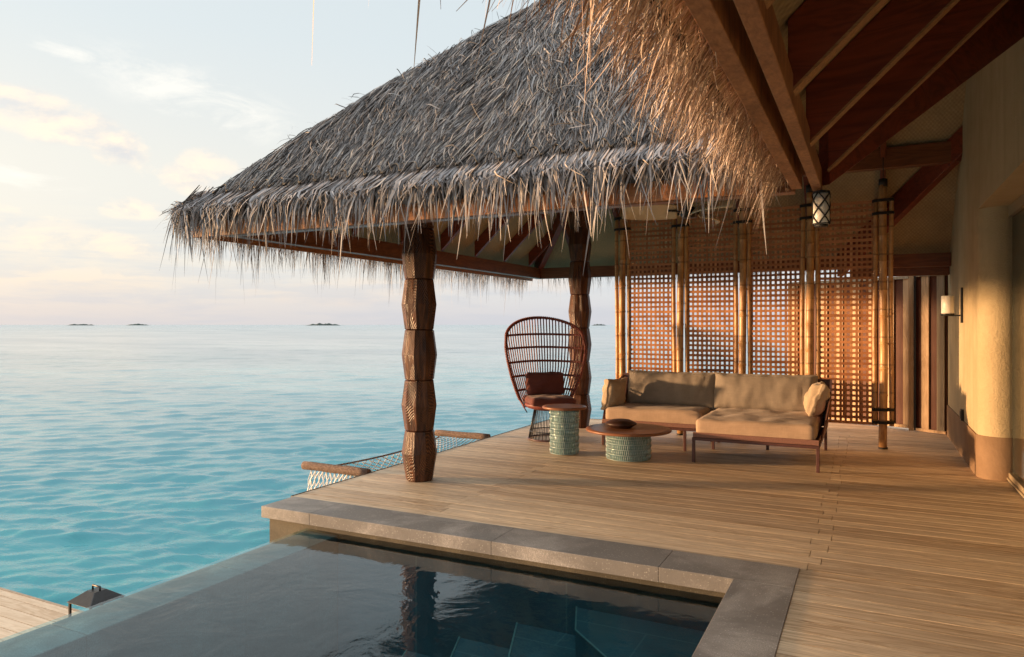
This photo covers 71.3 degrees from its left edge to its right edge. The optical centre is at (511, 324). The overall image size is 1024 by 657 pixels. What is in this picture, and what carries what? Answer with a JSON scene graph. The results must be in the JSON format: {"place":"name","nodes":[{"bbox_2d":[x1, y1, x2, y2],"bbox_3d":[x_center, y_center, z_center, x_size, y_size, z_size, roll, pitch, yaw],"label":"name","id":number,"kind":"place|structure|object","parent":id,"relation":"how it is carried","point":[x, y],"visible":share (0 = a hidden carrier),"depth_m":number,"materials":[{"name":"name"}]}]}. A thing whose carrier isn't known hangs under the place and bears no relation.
{"place":"outdoors","nodes":[
{"label":"outdoors","id":0,"kind":"place"},
{"bbox_2d":[0,587,83,612],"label":"deck base","id":1,"kind":"object","parent":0,"point":[46,601],"visible":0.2,"depth_m":6.75,"materials":[{"name":"beige wood"}]},
{"bbox_2d":[0,589,79,641],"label":"deck","id":2,"kind":"structure","parent":1,"relation":"on","point":[20,614],"depth_m":6.40,"materials":[{"name":"brown wood"}]},
{"bbox_2d":[67,584,124,616],"bbox_3d":[-3.309,2.335,5.680,0.296,0.524,0.296,0,0,27],"label":"floor lantern","id":3,"kind":"object","parent":2,"relation":"on","point":[98,595],"visible":0.45,"depth_m":5.62,"materials":[{"name":"black metal"}]},
{"bbox_2d":[303,323,344,325],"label":"island","id":4,"kind":"structure","parent":0,"point":[325,324],"depth_m":2981.93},
{"bbox_2d":[0,325,787,610],"bbox_3d":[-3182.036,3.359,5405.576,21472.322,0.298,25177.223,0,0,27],"label":"sea","id":5,"kind":"structure","parent":0,"point":[135,458],"depth_m":24.64,"materials":[{"name":"liquid"}]},
{"bbox_2d":[291,419,601,495],"bbox_3d":[0.706,1.548,4.846,5.672,0.204,15.300,0,0,27],"label":"deck base","id":6,"kind":"object","parent":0,"point":[401,463],"visible":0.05,"depth_m":7.23,"materials":[{"name":"brown wood"}]},
{"bbox_2d":[301,430,490,490],"bbox_3d":[-1.233,1.622,8.242,0.845,0.433,2.652,0,0,27],"label":"overwater net","id":7,"kind":"object","parent":6,"relation":"attached to","point":[347,470],"visible":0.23,"depth_m":7.33,"materials":[{"name":"fabric"}]},
{"bbox_2d":[291,419,1023,656],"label":"deck","id":8,"kind":"structure","parent":6,"relation":"on","point":[907,543],"depth_m":5.48,"materials":[{"name":"brown wood"}]},
{"bbox_2d":[0,496,799,656],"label":"swimming pool","id":9,"kind":"structure","parent":8,"relation":"in","point":[317,578],"depth_m":4.63,"materials":[{"name":"stone"}]},
{"bbox_2d":[401,222,436,481],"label":"carved pillar","id":10,"kind":"structure","parent":8,"relation":"on","point":[419,403],"depth_m":6.55,"materials":[{"name":"brown wood"}]},
{"bbox_2d":[154,0,966,307],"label":"pavilion roof","id":11,"kind":"structure","parent":10,"relation":"on","point":[508,156],"depth_m":5.53,"materials":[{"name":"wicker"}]},
{"bbox_2d":[622,199,733,223],"bbox_3d":[1.827,-2.461,7.498,1.194,2.723,1.142,0,0,27],"label":"ceiling fan","id":12,"kind":"object","parent":11,"relation":"hanging from","point":[659,212],"visible":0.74,"depth_m":7.41,"materials":[{"name":"brown wood"}]},
{"bbox_2d":[504,316,586,441],"bbox_3d":[0.426,0.665,9.148,0.932,1.563,0.915,0,0,27],"label":"peacock chair","id":13,"kind":"object","parent":8,"relation":"on","point":[541,389],"visible":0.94,"depth_m":9.24,"materials":[{"name":"brown wicker"}]},
{"bbox_2d":[542,404,586,454],"bbox_3d":[0.591,1.181,8.045,0.500,0.529,0.500,0,0,27],"label":"side table","id":14,"kind":"object","parent":8,"relation":"on","point":[564,428],"visible":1,"depth_m":7.92,"materials":[{"name":"green ceramic"}]},
{"bbox_2d":[568,210,591,427],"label":"carved pillar","id":15,"kind":"structure","parent":8,"relation":"on","point":[579,310],"depth_m":9.97,"materials":[{"name":"brown wood"}]},
{"bbox_2d":[586,423,671,461],"bbox_3d":[1.262,1.284,7.732,0.920,0.323,0.920,0,0,27],"label":"coffee table","id":16,"kind":"object","parent":8,"relation":"on","point":[633,444],"visible":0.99,"depth_m":7.54,"materials":[{"name":"green ceramic"}]},
{"bbox_2d":[605,418,636,428],"bbox_3d":[1.190,1.077,7.790,0.344,0.090,0.344,0,0,27],"label":"lidded bowl","id":17,"kind":"object","parent":16,"relation":"on","point":[619,423],"visible":1,"depth_m":7.68,"materials":[{"name":"brown wood"}]},
{"bbox_2d":[602,370,715,450],"bbox_3d":[1.843,1.013,8.774,1.306,0.874,0.944,0,0,27],"label":"sofa","id":18,"kind":"object","parent":8,"relation":"on","point":[682,401],"visible":0.83,"depth_m":8.64,"materials":[{"name":"beige fabric"}]},
{"bbox_2d":[601,377,626,409],"bbox_3d":[1.256,0.846,8.786,0.233,0.382,0.385,0,0,43],"label":"throw pillow","id":19,"kind":"object","parent":18,"relation":"on","point":[613,390],"visible":0.87,"depth_m":8.67,"materials":[{"name":"beige fabric"}]},
{"bbox_2d":[614,157,894,448],"bbox_3d":[2.926,-0.350,9.047,3.400,3.600,0.124,0,0,27],"label":"bamboo screen","id":20,"kind":"object","parent":8,"relation":"on","point":[879,212],"visible":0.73,"depth_m":8.90,"materials":[{"name":"brown wood"}]},
{"bbox_2d":[692,372,831,472],"bbox_3d":[2.817,1.012,7.941,1.342,0.875,1.565,0,0,27],"label":"chaise sofa","id":21,"kind":"object","parent":8,"relation":"on","point":[767,410],"visible":0.84,"depth_m":7.84,"materials":[{"name":"beige fabric"}]},
{"bbox_2d":[803,381,829,416],"bbox_3d":[3.377,0.825,7.904,0.277,0.373,0.398,0,0,17],"label":"throw pillow","id":22,"kind":"object","parent":21,"relation":"on","point":[816,398],"visible":0.98,"depth_m":7.76,"materials":[{"name":"beige fabric"}]},
{"bbox_2d":[788,276,913,430],"bbox_3d":[4.947,0.390,10.563,0.085,2.120,1.960,0,0,-34],"label":"plank fence","id":23,"kind":"object","parent":8,"relation":"on","point":[903,321],"visible":0.29,"depth_m":9.97,"materials":[{"name":"brown wood"}]},
{"bbox_2d":[946,37,1023,498],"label":"house wall","id":24,"kind":"structure","parent":8,"relation":"on","point":[986,363],"depth_m":6.64,"materials":[{"name":"beige paint"}]},
{"bbox_2d":[312,0,1023,276],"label":"house roof","id":25,"kind":"structure","parent":24,"relation":"attached to","point":[783,87],"depth_m":2.90,"materials":[{"name":"wood"}]},
{"bbox_2d":[812,190,830,227],"bbox_3d":[1.713,-0.640,3.951,0.096,0.198,0.096,0,0,27],"label":"eave lantern","id":26,"kind":"object","parent":25,"relation":"hanging from","point":[821,210],"visible":1,"depth_m":3.92,"materials":[{"name":"white glass"}]},
{"bbox_2d":[913,275,947,434],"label":"plank gate","id":27,"kind":"structure","parent":24,"relation":"attached to","point":[930,366],"depth_m":9.54,"materials":[{"name":"brown wood"}]},
{"bbox_2d":[941,287,962,322],"bbox_3d":[4.882,-0.215,7.923,0.211,0.390,0.136,0,0,27],"label":"wall lamp","id":28,"kind":"object","parent":24,"relation":"attached to","point":[947,305],"visible":1,"depth_m":7.89,"materials":[{"name":"white glass"}]},
{"bbox_2d":[959,409,963,420],"bbox_3d":[4.939,0.990,7.839,0.034,0.120,0.100,0,0,27],"label":"wall socket","id":29,"kind":"object","parent":24,"relation":"attached to","point":[961,414],"depth_m":7.80,"materials":[{"name":"black metal"}]},
{"bbox_2d":[1007,193,1023,497],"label":"sliding door","id":30,"kind":"structure","parent":24,"relation":"in","point":[1016,209],"depth_m":6.32,"materials":[{"name":"brown metal"}]},
{"bbox_2d":[0,0,896,324],"label":"sky","id":31,"kind":"structure","parent":0,"point":[113,113],"materials":[{"name":"white"}]}
]}

